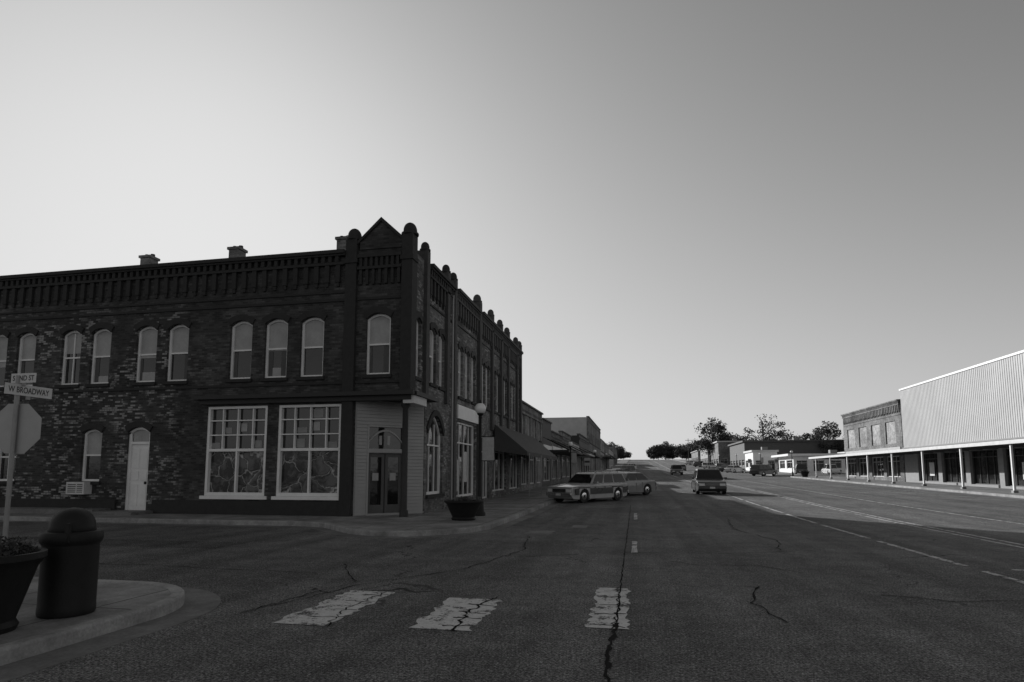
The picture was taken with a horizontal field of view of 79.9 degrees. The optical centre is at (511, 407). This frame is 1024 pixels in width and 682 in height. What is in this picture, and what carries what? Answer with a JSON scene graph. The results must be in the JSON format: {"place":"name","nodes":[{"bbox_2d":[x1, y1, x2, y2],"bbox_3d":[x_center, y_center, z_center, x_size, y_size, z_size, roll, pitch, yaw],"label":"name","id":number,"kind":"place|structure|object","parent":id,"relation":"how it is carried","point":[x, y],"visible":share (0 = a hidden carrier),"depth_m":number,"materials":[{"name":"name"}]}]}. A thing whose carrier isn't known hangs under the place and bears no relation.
{"place":"outdoors","nodes":[
{"label":"outdoors","id":0,"kind":"place"},
{"bbox_2d":[98,368,280,381],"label":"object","id":1,"kind":"object","parent":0,"point":[148,376],"visible":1,"depth_m":23.48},
{"bbox_2d":[0,460,1023,681],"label":"road","id":2,"kind":"structure","parent":0,"point":[833,604],"depth_m":8.49,"materials":[{"name":"asphalt"}]},
{"bbox_2d":[1,461,1023,630],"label":"road marking","id":3,"kind":"structure","parent":2,"relation":"on","point":[440,616],"depth_m":7.75,"materials":[{"name":"white paint"}]},
{"bbox_2d":[115,506,1006,681],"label":"road crack","id":4,"kind":"object","parent":2,"relation":"on","point":[608,664],"visible":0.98,"depth_m":7.62,"materials":[{"name":"asphalt"}]},
{"bbox_2d":[546,471,628,502],"bbox_3d":[4.115,4.194,32.771,5.008,1.590,2.160,5,-7,-44],"label":"station wagon","id":5,"kind":"object","parent":2,"relation":"on","point":[580,487],"visible":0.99,"depth_m":32.10,"materials":[{"name":"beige paint"}]},
{"bbox_2d":[620,472,656,494],"bbox_3d":[6.988,4.798,38.584,4.908,1.430,2.140,4,-7,-40],"label":"parked car","id":6,"kind":"object","parent":2,"relation":"on","point":[637,482],"visible":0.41,"depth_m":38.40,"materials":[{"name":"grey paint"}]},
{"bbox_2d":[670,465,683,474],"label":"moving car","id":7,"kind":"object","parent":2,"relation":"on","point":[676,469],"visible":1,"depth_m":102.37,"materials":[{"name":"paint"}]},
{"bbox_2d":[691,469,726,493],"bbox_3d":[13.275,4.944,41.385,2.240,1.610,4.908,-1,-5,11],"label":"moving car","id":8,"kind":"object","parent":2,"relation":"on","point":[708,480],"visible":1,"depth_m":39.99,"materials":[{"name":"paint"}]},
{"bbox_2d":[724,465,745,472],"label":"parked car","id":9,"kind":"object","parent":2,"relation":"on","point":[733,468],"visible":1,"depth_m":120.13,"materials":[{"name":"white paint"}]},
{"bbox_2d":[749,464,777,475],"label":"parked car","id":10,"kind":"object","parent":2,"relation":"on","point":[761,469],"visible":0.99,"depth_m":92.68,"materials":[{"name":"paint"}]},
{"bbox_2d":[821,464,841,473],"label":"parked car","id":11,"kind":"object","parent":2,"relation":"on","point":[826,469],"visible":0.93,"depth_m":102.34,"materials":[{"name":"white paint"}]},
{"bbox_2d":[0,459,1023,681],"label":"sidewalk","id":12,"kind":"structure","parent":0,"point":[125,611],"depth_m":8.32,"materials":[{"name":"concrete"}]},
{"bbox_2d":[0,375,41,546],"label":"stop sign","id":13,"kind":"object","parent":12,"relation":"on","point":[20,428],"visible":0.94,"depth_m":8.85,"materials":[{"name":"metal"}]},
{"bbox_2d":[11,373,36,385],"bbox_3d":[-7.098,-0.408,8.891,0.440,0.190,0.024,-1,-6,11],"label":"street name sign","id":14,"kind":"object","parent":13,"relation":"attached to","point":[25,378],"visible":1,"depth_m":8.88,"materials":[{"name":"metal"}]},
{"bbox_2d":[4,382,51,399],"bbox_3d":[-7.129,-0.224,9.014,0.024,0.210,0.720,-1,-6,11],"label":"street name sign","id":15,"kind":"object","parent":13,"relation":"attached to","point":[28,391],"visible":1,"depth_m":8.99,"materials":[{"name":"metal"}]},
{"bbox_2d":[0,536,47,634],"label":"flower planter","id":16,"kind":"object","parent":12,"relation":"on","point":[21,561],"visible":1,"depth_m":5.79,"materials":[{"name":"black metal"}]},
{"bbox_2d":[35,507,103,618],"bbox_3d":[-4.796,1.653,6.636,0.584,1.130,0.584,-1,-6,11],"label":"domed trash bin","id":17,"kind":"object","parent":12,"relation":"on","point":[70,539],"visible":1,"depth_m":6.44,"materials":[{"name":"black metal"}]},
{"bbox_2d":[0,507,152,514],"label":"steps","id":18,"kind":"structure","parent":12,"relation":"on","point":[93,511],"depth_m":22.53,"materials":[{"name":"concrete"}]},
{"bbox_2d":[0,222,401,515],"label":"front wall","id":19,"kind":"structure","parent":12,"relation":"on","point":[49,464],"depth_m":23.00,"materials":[{"name":"brick"}]},
{"bbox_2d":[66,482,91,493],"bbox_3d":[-16.411,3.045,23.226,0.800,0.460,0.450,-1,-6,11],"label":"air conditioner","id":20,"kind":"object","parent":19,"relation":"attached to","point":[86,487],"visible":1,"depth_m":23.02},
{"bbox_2d":[125,427,149,509],"bbox_3d":[-14.065,2.292,23.097,0.980,3.130,0.120,-1,-6,11],"label":"side door","id":21,"kind":"structure","parent":19,"relation":"attached to","point":[137,473],"depth_m":23.08,"materials":[{"name":"white paint"}]},
{"bbox_2d":[133,430,149,440],"bbox_3d":[-14.061,1.026,23.249,0.740,0.480,0.018,-1,-6,11],"label":"door transom","id":22,"kind":"object","parent":21,"relation":"attached to","point":[141,435],"depth_m":23.24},
{"bbox_2d":[0,498,337,515],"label":"plinth","id":23,"kind":"structure","parent":19,"relation":"attached to","point":[289,508],"depth_m":22.07,"materials":[{"name":"brick"}]},
{"bbox_2d":[0,295,400,394],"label":"string course","id":24,"kind":"object","parent":19,"relation":"attached to","point":[216,307],"visible":1,"depth_m":22.81,"materials":[{"name":"stone"}]},
{"bbox_2d":[0,314,441,499],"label":"white window frames","id":25,"kind":"structure","parent":19,"relation":"attached to","point":[235,494],"depth_m":22.32,"materials":[{"name":"wood"}]},
{"bbox_2d":[21,346,388,383],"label":"curtains","id":26,"kind":"object","parent":25,"relation":"attached to","point":[284,356],"visible":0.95,"depth_m":22.51,"materials":[{"name":"fabric"}]},
{"bbox_2d":[0,331,438,504],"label":"glazing glass","id":27,"kind":"object","parent":25,"relation":"attached to","point":[313,361],"visible":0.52,"depth_m":22.33,"materials":[{"name":"glass"}]},
{"bbox_2d":[241,422,319,431],"bbox_3d":[-8.396,0.687,22.134,3.150,0.300,0.005,-1,-6,11],"label":"window notice","id":28,"kind":"object","parent":27,"relation":"attached to","point":[244,426],"depth_m":22.40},
{"bbox_2d":[0,317,439,453],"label":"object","id":29,"kind":"object","parent":25,"relation":"attached to","point":[379,330],"visible":0.85,"depth_m":23.35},
{"bbox_2d":[210,451,337,492],"bbox_3d":[-8.582,2.340,22.021,5.350,1.650,0.022,-1,-6,11],"label":"shop plastic","id":30,"kind":"object","parent":25,"relation":"attached to","point":[324,468],"visible":0.82,"depth_m":21.95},
{"bbox_2d":[212,409,336,447],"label":"hung papers","id":31,"kind":"object","parent":25,"relation":"attached to","point":[318,413],"visible":1,"depth_m":21.93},
{"bbox_2d":[0,307,445,435],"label":"arch hoods","id":32,"kind":"object","parent":19,"relation":"attached to","point":[266,319],"visible":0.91,"depth_m":23.24,"materials":[{"name":"brick"}]},
{"bbox_2d":[0,374,445,497],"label":"sills","id":33,"kind":"structure","parent":19,"relation":"attached to","point":[419,379],"depth_m":22.95,"materials":[{"name":"stone"}]},
{"bbox_2d":[0,249,457,322],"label":"cornice","id":34,"kind":"structure","parent":19,"relation":"attached to","point":[440,281],"depth_m":23.34,"materials":[{"name":"brick"}]},
{"bbox_2d":[450,295,453,499],"bbox_3d":[-2.523,-0.355,25.796,0.092,9.000,0.092,-4,-7,34],"label":"downpipe","id":35,"kind":"object","parent":34,"relation":"attached to","point":[451,454],"visible":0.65,"depth_m":25.76,"materials":[{"name":"metal"}]},
{"bbox_2d":[192,390,438,404],"bbox_3d":[-7.218,-0.245,22.733,8.550,0.300,2.620,-1,-6,11],"label":"shop ledge","id":36,"kind":"object","parent":19,"relation":"attached to","point":[381,395],"visible":0.86,"depth_m":21.54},
{"bbox_2d":[403,395,426,406],"bbox_3d":[-3.408,-0.240,21.511,0.400,0.275,1.280,-1,-6,11],"label":"side sign","id":37,"kind":"object","parent":36,"relation":"attached to","point":[416,401],"visible":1,"depth_m":21.27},
{"bbox_2d":[338,232,418,516],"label":"pilasters","id":38,"kind":"object","parent":19,"relation":"attached to","point":[408,324],"visible":0.77,"depth_m":21.40,"materials":[{"name":"brick"}]},
{"bbox_2d":[357,217,401,245],"bbox_3d":[-4.629,-6.326,22.042,1.890,0.990,0.460,-1,-6,11],"label":"gable coping","id":39,"kind":"object","parent":19,"relation":"on","point":[371,229],"visible":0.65,"depth_m":21.89,"materials":[{"name":"stone"}]},
{"bbox_2d":[346,222,457,280],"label":"finials","id":40,"kind":"object","parent":39,"relation":"on","point":[409,227],"visible":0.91,"depth_m":22.07,"materials":[{"name":"stone"}]},
{"bbox_2d":[353,401,423,515],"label":"entry wall","id":41,"kind":"structure","parent":12,"relation":"on","point":[366,462],"depth_m":21.61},
{"bbox_2d":[366,425,401,514],"bbox_3d":[-4.532,2.211,21.852,1.370,3.170,0.095,4,-7,-31],"label":"door frame","id":42,"kind":"object","parent":41,"relation":"attached to","point":[382,450],"visible":0.61,"depth_m":21.64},
{"bbox_2d":[367,454,400,513],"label":"entry door leaves","id":43,"kind":"object","parent":42,"relation":"attached to","point":[389,508],"visible":0.98,"depth_m":21.85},
{"bbox_2d":[354,401,423,514],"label":"clapboards","id":44,"kind":"object","parent":41,"relation":"attached to","point":[415,484],"visible":0.87,"depth_m":22.14,"materials":[{"name":"wood"}]},
{"bbox_2d":[399,400,409,516],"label":"corner column","id":45,"kind":"structure","parent":12,"relation":"on","point":[403,511],"depth_m":20.94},
{"bbox_2d":[415,254,451,513],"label":"side wall","id":46,"kind":"structure","parent":12,"relation":"on","point":[444,410],"depth_m":24.23,"materials":[{"name":"brick"}]},
{"bbox_2d":[418,250,457,499],"bbox_3d":[-2.994,-0.855,24.534,0.440,9.870,3.970,-1,-6,11],"label":"pilaster","id":47,"kind":"object","parent":12,"relation":"on","point":[425,255],"visible":0.48,"depth_m":25.26,"materials":[{"name":"brick"}]},
{"bbox_2d":[444,495,482,520],"bbox_3d":[-1.543,3.182,19.529,1.248,0.784,1.248,-1,-6,11],"label":"flower planter","id":48,"kind":"object","parent":12,"relation":"on","point":[465,508],"visible":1,"depth_m":19.14,"materials":[{"name":"black metal"}]},
{"bbox_2d":[456,321,476,499],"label":"side wall","id":49,"kind":"structure","parent":12,"relation":"on","point":[466,339],"depth_m":28.97,"materials":[{"name":"brick"}]},
{"bbox_2d":[457,424,470,494],"bbox_3d":[-2.289,0.704,28.458,0.020,6.750,3.100,-1,-6,11],"label":"glazing glass","id":50,"kind":"object","parent":49,"relation":"attached to","point":[461,462],"visible":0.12,"depth_m":28.32,"materials":[{"name":"glass"}]},
{"bbox_2d":[457,452,466,490],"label":"window posters","id":51,"kind":"object","parent":50,"relation":"attached to","point":[465,466],"depth_m":28.52,"materials":[{"name":"paper"}]},
{"bbox_2d":[457,349,472,496],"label":"white window frames","id":52,"kind":"structure","parent":49,"relation":"attached to","point":[467,444],"depth_m":28.92,"materials":[{"name":"paint"}]},
{"bbox_2d":[458,341,476,360],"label":"arch hoods","id":53,"kind":"object","parent":49,"relation":"attached to","point":[466,349],"visible":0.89,"depth_m":28.55,"materials":[{"name":"brick"}]},
{"bbox_2d":[457,404,478,423],"bbox_3d":[-2.044,0.325,28.448,0.100,0.600,3.500,-1,-6,11],"label":"sign panel","id":54,"kind":"object","parent":49,"relation":"attached to","point":[467,414],"visible":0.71,"depth_m":28.15,"materials":[{"name":"white paint"}]},
{"bbox_2d":[458,288,481,340],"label":"cornice","id":55,"kind":"structure","parent":49,"relation":"attached to","point":[469,311],"depth_m":28.60,"materials":[{"name":"brick"}]},
{"bbox_2d":[474,301,481,499],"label":"pilasters","id":56,"kind":"object","parent":49,"relation":"attached to","point":[479,361],"visible":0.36,"depth_m":30.43,"materials":[{"name":"brick"}]},
{"bbox_2d":[475,400,494,515],"bbox_3d":[-0.986,1.732,21.512,0.723,4.090,0.400,-4,-7,31],"label":"street lamp","id":57,"kind":"object","parent":12,"relation":"on","point":[486,448],"visible":0.9,"depth_m":21.56,"materials":[{"name":"black metal"}]},
{"bbox_2d":[482,339,519,500],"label":"side wall","id":58,"kind":"structure","parent":12,"relation":"on","point":[487,431],"depth_m":34.68,"materials":[{"name":"brick"}]},
{"bbox_2d":[482,366,504,414],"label":"white window frames","id":59,"kind":"structure","parent":58,"relation":"attached to","point":[497,390],"depth_m":32.86,"materials":[{"name":"paint"}]},
{"bbox_2d":[482,451,514,495],"bbox_3d":[-0.750,1.619,35.969,0.020,7.000,10.340,-1,-6,11],"label":"glazing glass","id":60,"kind":"object","parent":58,"relation":"attached to","point":[501,470],"visible":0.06,"depth_m":35.84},
{"bbox_2d":[482,439,516,497],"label":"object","id":61,"kind":"object","parent":58,"relation":"attached to","point":[498,489],"depth_m":35.49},
{"bbox_2d":[482,358,519,390],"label":"arch hoods","id":62,"kind":"object","parent":58,"relation":"attached to","point":[487,364],"visible":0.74,"depth_m":34.88,"materials":[{"name":"brick"}]},
{"bbox_2d":[482,311,522,373],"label":"cornice","id":63,"kind":"structure","parent":58,"relation":"attached to","point":[489,324],"depth_m":34.92,"materials":[{"name":"brick"}]},
{"bbox_2d":[489,315,521,432],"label":"pilasters","id":64,"kind":"object","parent":58,"relation":"attached to","point":[518,401],"visible":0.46,"depth_m":35.75,"materials":[{"name":"brick"}]},
{"bbox_2d":[487,309,521,345],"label":"finials","id":65,"kind":"object","parent":64,"relation":"on","point":[499,322],"visible":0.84,"depth_m":37.69,"materials":[{"name":"stone"}]},
{"bbox_2d":[495,424,558,498],"bbox_3d":[1.263,3.549,39.079,1.930,4.150,12.600,-1,-6,11],"label":"shop awning","id":66,"kind":"object","parent":12,"relation":"on","point":[507,440],"visible":0.84,"depth_m":34.33,"materials":[{"name":"fabric"}]},
{"bbox_2d":[520,403,541,491],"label":"front wall","id":67,"kind":"structure","parent":12,"relation":"on","point":[528,430],"depth_m":45.85,"materials":[{"name":"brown brick"}]},
{"bbox_2d":[521,414,539,484],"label":"window","id":68,"kind":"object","parent":67,"relation":"attached to","point":[523,483],"depth_m":45.55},
{"bbox_2d":[522,455,538,482],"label":"glazing glass","id":69,"kind":"object","parent":67,"relation":"attached to","point":[530,469],"visible":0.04,"depth_m":46.24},
{"bbox_2d":[522,408,542,423],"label":"frieze","id":70,"kind":"object","parent":67,"relation":"attached to","point":[531,415],"visible":0.93,"depth_m":45.62,"materials":[{"name":"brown brick"}]},
{"bbox_2d":[542,419,551,485],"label":"front wall","id":71,"kind":"structure","parent":12,"relation":"on","point":[546,429],"depth_m":52.99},
{"bbox_2d":[543,458,548,479],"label":"glazing glass","id":72,"kind":"object","parent":71,"relation":"attached to","point":[544,470],"visible":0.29,"depth_m":53.78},
{"bbox_2d":[551,432,561,483],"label":"front wall","id":73,"kind":"structure","parent":12,"relation":"on","point":[553,481],"depth_m":59.83,"materials":[{"name":"brick"}]},
{"bbox_2d":[559,432,570,481],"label":"front wall","id":74,"kind":"structure","parent":12,"relation":"on","point":[565,478],"depth_m":68.05,"materials":[{"name":"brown brick"}]},
{"bbox_2d":[545,418,586,437],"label":"end walls","id":75,"kind":"structure","parent":12,"relation":"on","point":[572,426],"depth_m":101.44,"materials":[{"name":"brick"}]},
{"bbox_2d":[568,440,576,478],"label":"street lamp","id":76,"kind":"object","parent":12,"relation":"on","point":[573,457],"visible":0.81,"depth_m":49.84,"materials":[{"name":"black metal"}]},
{"bbox_2d":[577,434,588,472],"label":"front wall","id":77,"kind":"structure","parent":12,"relation":"on","point":[583,445],"depth_m":89.01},
{"bbox_2d":[586,417,600,470],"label":"front wall","id":78,"kind":"structure","parent":12,"relation":"on","point":[593,435],"depth_m":114.43,"materials":[{"name":"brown brick"}]},
{"bbox_2d":[711,442,718,464],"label":"street wall","id":79,"kind":"structure","parent":12,"relation":"on","point":[714,454],"depth_m":193.93,"materials":[{"name":"paint"}]},
{"bbox_2d":[718,442,735,464],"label":"front wall","id":80,"kind":"structure","parent":12,"relation":"on","point":[723,450],"depth_m":186.48,"materials":[{"name":"grey brick"}]},
{"bbox_2d":[753,452,777,470],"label":"front wall","id":81,"kind":"structure","parent":12,"relation":"on","point":[766,456],"depth_m":131.39,"materials":[{"name":"white paint"}]},
{"bbox_2d":[728,438,844,468],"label":"dark brick warehouse","id":82,"kind":"structure","parent":12,"relation":"on","point":[794,445],"depth_m":154.38,"materials":[{"name":"brick"},{"name":"tar"}]},
{"bbox_2d":[779,456,793,472],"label":"street wall","id":83,"kind":"structure","parent":12,"relation":"on","point":[785,459],"depth_m":119.50,"materials":[{"name":"white paint"}]},
{"bbox_2d":[793,456,845,472],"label":"front wall","id":84,"kind":"structure","parent":12,"relation":"on","point":[810,468],"depth_m":112.76,"materials":[{"name":"white paint"}]},
{"bbox_2d":[781,460,840,470],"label":"glazing glass","id":85,"kind":"object","parent":84,"relation":"attached to","point":[821,466],"visible":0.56,"depth_m":112.77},
{"bbox_2d":[780,460,841,471],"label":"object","id":86,"kind":"object","parent":84,"relation":"on","point":[813,463],"depth_m":112.82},
{"bbox_2d":[843,399,905,481],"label":"front wall","id":87,"kind":"structure","parent":12,"relation":"on","point":[897,419],"depth_m":66.89,"materials":[{"name":"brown brick"}]},
{"bbox_2d":[841,399,899,426],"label":"cornice","id":88,"kind":"structure","parent":87,"relation":"attached to","point":[885,408],"depth_m":68.11,"materials":[{"name":"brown brick"}]},
{"bbox_2d":[848,421,895,447],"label":"bricked panels","id":89,"kind":"object","parent":87,"relation":"attached to","point":[890,432],"visible":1,"depth_m":68.09,"materials":[{"name":"brick"}]},
{"bbox_2d":[845,447,900,453],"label":"sign band","id":90,"kind":"object","parent":87,"relation":"attached to","point":[874,450],"visible":0.64,"depth_m":68.01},
{"bbox_2d":[848,457,900,475],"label":"glazing glass","id":91,"kind":"object","parent":87,"relation":"attached to","point":[877,464],"visible":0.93,"depth_m":68.16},
{"bbox_2d":[848,456,900,476],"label":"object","id":92,"kind":"object","parent":87,"relation":"attached to","point":[873,466],"depth_m":68.13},
{"bbox_2d":[809,439,1023,492],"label":"street canopy","id":93,"kind":"object","parent":12,"relation":"on","point":[1010,444],"visible":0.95,"depth_m":48.68,"materials":[{"name":"white paint"}]},
{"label":"back walls","id":94,"kind":"object","parent":12,"relation":"on","visible":0},
{"bbox_2d":[771,453,844,457],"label":"roof slab","id":95,"kind":"structure","parent":94,"relation":"on","point":[787,455],"depth_m":111.99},
{"bbox_2d":[0,0,1023,459],"label":"sky","id":96,"kind":"structure","parent":0,"point":[681,214],"materials":[{"name":"grey"}]},
{"bbox_3d":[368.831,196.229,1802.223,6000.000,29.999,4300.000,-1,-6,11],"label":"ground","id":97,"kind":"structure","parent":0,"visible":0},
{"bbox_2d":[648,444,664,459],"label":"deciduous tree","id":98,"kind":"object","parent":97,"relation":"on","point":[653,453],"visible":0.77,"depth_m":432.28,"materials":[{"name":"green plant"}]},
{"bbox_2d":[654,441,675,459],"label":"deciduous tree","id":99,"kind":"object","parent":97,"relation":"on","point":[666,446],"visible":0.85,"depth_m":429.19,"materials":[{"name":"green plant"}]},
{"bbox_2d":[678,448,692,460],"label":"deciduous tree","id":100,"kind":"object","parent":97,"relation":"on","point":[683,452],"visible":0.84,"depth_m":320.77,"materials":[{"name":"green plant"}]},
{"bbox_2d":[694,417,733,456],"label":"deciduous tree","id":101,"kind":"object","parent":97,"relation":"on","point":[712,428],"visible":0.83,"depth_m":200.07,"materials":[{"name":"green plant"}]},
{"bbox_2d":[742,414,790,439],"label":"deciduous tree","id":102,"kind":"object","parent":97,"relation":"on","point":[762,432],"visible":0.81,"depth_m":219.73,"materials":[{"name":"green plant"}]},
{"bbox_2d":[809,421,843,452],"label":"deciduous tree","id":103,"kind":"object","parent":97,"relation":"on","point":[819,434],"visible":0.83,"depth_m":152.73,"materials":[{"name":"grey plant"}]},
{"bbox_2d":[904,447,1023,489],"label":"shop wall","id":104,"kind":"structure","parent":97,"relation":"on","point":[912,468],"depth_m":49.35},
{"bbox_2d":[900,395,1023,448],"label":"backing wall","id":105,"kind":"structure","parent":104,"relation":"on","point":[942,445],"depth_m":56.13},
{"bbox_2d":[899,350,1023,390],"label":"parapet cap","id":106,"kind":"object","parent":105,"relation":"on","point":[990,361],"visible":0.8,"depth_m":48.56,"materials":[{"name":"white paint"}]},
{"bbox_2d":[900,353,1023,447],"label":"corrugated skin","id":107,"kind":"object","parent":105,"relation":"attached to","point":[983,402],"visible":1,"depth_m":48.62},
{"bbox_2d":[902,437,1023,448],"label":"skin drip","id":108,"kind":"object","parent":105,"relation":"attached to","point":[966,442],"visible":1,"depth_m":48.61},
{"bbox_2d":[920,447,1023,486],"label":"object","id":109,"kind":"object","parent":104,"relation":"attached to","point":[973,457],"depth_m":47.88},
{"bbox_2d":[929,462,1023,478],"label":"notice panels","id":110,"kind":"object","parent":109,"relation":"attached to","point":[932,468],"visible":1,"depth_m":55.13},
{"bbox_2d":[921,448,1023,485],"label":"glazing glass","id":111,"kind":"object","parent":104,"relation":"attached to","point":[990,462],"visible":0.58,"depth_m":47.69,"materials":[{"name":"glass"}]},
{"bbox_3d":[-17.473,-3.742,34.956,32.050,0.150,20.200,-1,-6,11],"label":"roof","id":112,"kind":"object","parent":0,"visible":0},
{"bbox_2d":[138,236,347,264],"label":"chimneys","id":113,"kind":"object","parent":112,"relation":"on","point":[236,251],"visible":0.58,"depth_m":24.04,"materials":[{"name":"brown brick"}]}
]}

